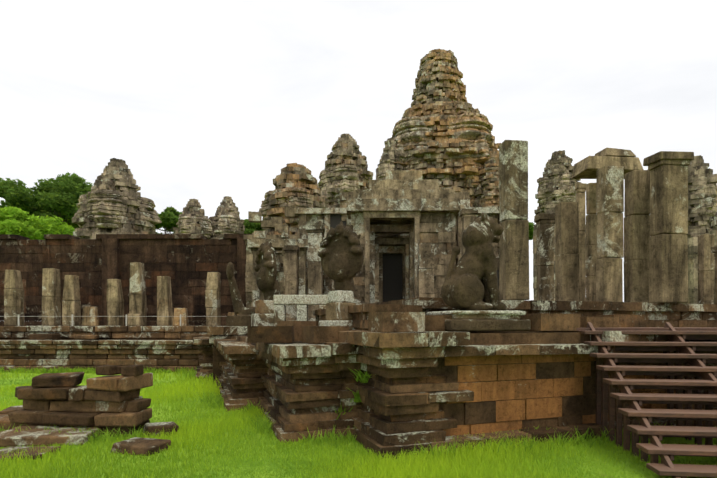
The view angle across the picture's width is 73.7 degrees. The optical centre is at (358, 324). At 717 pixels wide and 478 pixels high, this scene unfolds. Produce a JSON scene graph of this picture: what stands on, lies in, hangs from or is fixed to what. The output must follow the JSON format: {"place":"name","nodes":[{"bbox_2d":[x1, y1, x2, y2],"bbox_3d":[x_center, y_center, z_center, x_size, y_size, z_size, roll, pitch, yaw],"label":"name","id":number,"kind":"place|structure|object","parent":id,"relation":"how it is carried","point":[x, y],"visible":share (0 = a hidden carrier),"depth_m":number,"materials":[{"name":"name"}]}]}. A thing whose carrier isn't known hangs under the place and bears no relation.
{"place":"outdoors","nodes":[
{"label":"outdoors","id":0,"kind":"place"},
{"bbox_2d":[0,206,74,239],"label":"tree","id":1,"kind":"object","parent":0,"point":[16,221],"visible":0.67,"depth_m":49.18,"materials":[{"name":"green plant"}]},
{"bbox_2d":[0,172,93,228],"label":"tree","id":2,"kind":"object","parent":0,"point":[63,193],"depth_m":64.88,"materials":[{"name":"green plant"}]},
{"bbox_2d":[72,158,161,238],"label":"tower","id":3,"kind":"structure","parent":0,"point":[114,202],"depth_m":40.27,"materials":[{"name":"stone"}]},
{"bbox_2d":[154,206,181,233],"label":"tree","id":4,"kind":"object","parent":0,"point":[168,216],"depth_m":78.33,"materials":[{"name":"green plant"}]},
{"bbox_2d":[173,199,212,238],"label":"tower","id":5,"kind":"structure","parent":0,"point":[193,219],"depth_m":56.96,"materials":[{"name":"stone"}]},
{"bbox_2d":[209,196,244,238],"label":"tower","id":6,"kind":"structure","parent":0,"point":[225,219],"depth_m":58.61,"materials":[{"name":"stone"}]},
{"bbox_2d":[226,262,254,325],"bbox_3d":[-4.023,-0.956,18.008,1.889,2.757,0.736,0,0,1],"label":"naga tail","id":7,"kind":"object","parent":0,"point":[243,318],"visible":0.48,"depth_m":17.83},
{"bbox_2d":[244,219,263,233],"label":"tree","id":8,"kind":"object","parent":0,"point":[250,228],"depth_m":82.77,"materials":[{"name":"green plant"}]},
{"bbox_2d":[259,163,328,234],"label":"tower","id":9,"kind":"structure","parent":0,"point":[294,184],"depth_m":34.43,"materials":[{"name":"stone"}]},
{"bbox_2d":[0,366,673,461],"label":"weedy grass","id":10,"kind":"structure","parent":0,"point":[215,400],"depth_m":7.93,"materials":[{"name":"green plant"}]},
{"bbox_2d":[317,133,372,207],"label":"tower","id":11,"kind":"structure","parent":0,"point":[346,166],"depth_m":46.09,"materials":[{"name":"stone"}]},
{"bbox_2d":[0,367,716,477],"bbox_3d":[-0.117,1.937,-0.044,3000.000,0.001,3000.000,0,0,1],"label":"ground","id":12,"kind":"structure","parent":0,"point":[13,378],"depth_m":6.94,"materials":[{"name":"green plant"}]},
{"bbox_2d":[0,364,178,459],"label":"stone pile","id":13,"kind":"object","parent":12,"relation":"on","point":[112,400],"visible":0.94,"depth_m":8.24,"materials":[{"name":"brown stone"}]},
{"bbox_2d":[0,326,214,371],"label":"stone terrace","id":14,"kind":"structure","parent":12,"relation":"on","point":[172,348],"depth_m":19.37,"materials":[{"name":"stone"}]},
{"bbox_2d":[0,314,180,325],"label":"railing","id":15,"kind":"object","parent":14,"relation":"on","point":[18,316],"visible":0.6,"depth_m":21.14,"materials":[{"name":"grey metal"}]},
{"bbox_2d":[4,262,238,325],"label":"stone pillars","id":16,"kind":"structure","parent":14,"relation":"on","point":[51,300],"depth_m":21.88,"materials":[{"name":"stone"}]},
{"bbox_2d":[0,234,269,325],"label":"gallery wall","id":17,"kind":"structure","parent":14,"relation":"on","point":[186,263],"depth_m":25.10,"materials":[{"name":"stone"}]},
{"bbox_2d":[207,326,246,383],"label":"stone terrace","id":18,"kind":"structure","parent":12,"relation":"on","point":[224,332],"depth_m":15.42,"materials":[{"name":"stone"}]},
{"bbox_2d":[243,170,499,320],"bbox_3d":[0.764,-3.166,21.450,12.348,6.864,6.748,0,0,1],"label":"temple gatehouse","id":19,"kind":"object","parent":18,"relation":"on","point":[416,221],"visible":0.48,"depth_m":20.26,"materials":[{"name":"stone"}]},
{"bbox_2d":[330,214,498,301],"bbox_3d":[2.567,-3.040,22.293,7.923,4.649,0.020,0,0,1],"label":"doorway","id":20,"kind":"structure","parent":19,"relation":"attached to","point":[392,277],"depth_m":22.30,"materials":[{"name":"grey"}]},
{"bbox_2d":[376,138,404,179],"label":"temple tower","id":21,"kind":"structure","parent":12,"relation":"on","point":[387,159],"depth_m":62.74,"materials":[{"name":"stone"}]},
{"bbox_2d":[377,49,500,206],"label":"tower","id":22,"kind":"structure","parent":12,"relation":"on","point":[448,145],"depth_m":62.64,"materials":[{"name":"brown stone"}]},
{"bbox_2d":[193,297,716,458],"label":"stone platform","id":23,"kind":"structure","parent":12,"relation":"on","point":[432,382],"depth_m":8.06,"materials":[{"name":"stone"}]},
{"bbox_2d":[251,290,356,329],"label":"stone blocks","id":24,"kind":"structure","parent":23,"relation":"on","point":[335,304],"depth_m":15.78,"materials":[{"name":"stone"}]},
{"bbox_2d":[254,240,280,299],"bbox_3d":[-3.272,-1.859,16.986,1.068,2.259,1.416,0,0,1],"label":"naga statue","id":25,"kind":"object","parent":24,"relation":"on","point":[265,267],"visible":0.88,"depth_m":16.68,"materials":[{"name":"stone"}]},
{"bbox_2d":[317,221,363,292],"bbox_3d":[-0.489,-1.799,12.994,1.286,1.998,0.916,0,0,1],"label":"naga statue","id":26,"kind":"object","parent":24,"relation":"on","point":[340,254],"visible":0.94,"depth_m":12.78,"materials":[{"name":"stone"}]},
{"bbox_2d":[426,310,530,330],"bbox_3d":[2.027,-0.055,8.328,1.554,0.358,1.053,0,0,-19],"label":"lion pedestal","id":27,"kind":"object","parent":23,"relation":"on","point":[496,320],"visible":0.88,"depth_m":7.87,"materials":[{"name":"stone"}]},
{"bbox_2d":[440,212,506,310],"bbox_3d":[1.982,-1.064,8.319,1.124,1.704,0.754,0,0,1],"label":"lion statue","id":28,"kind":"object","parent":27,"relation":"on","point":[470,283],"visible":0.98,"depth_m":8.11,"materials":[{"name":"stone"}]},
{"bbox_2d":[334,369,622,429],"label":"weeds","id":29,"kind":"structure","parent":23,"relation":"on","point":[362,380],"depth_m":8.12,"materials":[{"name":"green plant"}]},
{"bbox_2d":[499,140,716,303],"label":"pillars","id":30,"kind":"structure","parent":23,"relation":"on","point":[653,203],"depth_m":11.34,"materials":[{"name":"stone"}]},
{"bbox_2d":[474,148,498,206],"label":"temple tower","id":31,"kind":"structure","parent":12,"relation":"on","point":[489,185],"depth_m":60.40,"materials":[{"name":"stone"}]},
{"bbox_2d":[576,322,716,477],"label":"wooden stair","id":32,"kind":"object","parent":12,"relation":"on","point":[613,379],"visible":0.94,"depth_m":7.31,"materials":[{"name":"brown wood"}]},
{"bbox_2d":[0,0,716,301],"label":"sky","id":33,"kind":"structure","parent":0,"point":[206,101],"materials":[{"name":"white"}]},
{"bbox_2d":[529,222,533,239],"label":"tree","id":34,"kind":"object","parent":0,"point":[531,227],"visible":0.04,"depth_m":98.87,"materials":[{"name":"green plant"}]},
{"bbox_2d":[533,150,585,300],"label":"tower","id":35,"kind":"structure","parent":0,"point":[556,184],"depth_m":53.28,"materials":[{"name":"stone"}]},
{"bbox_2d":[678,155,716,303],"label":"tower","id":36,"kind":"structure","parent":0,"point":[702,190],"depth_m":38.26,"materials":[{"name":"stone"}]},
{"bbox_2d":[709,205,716,303],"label":"tower","id":37,"kind":"structure","parent":0,"point":[713,222],"depth_m":33.65,"materials":[{"name":"stone"}]}
]}

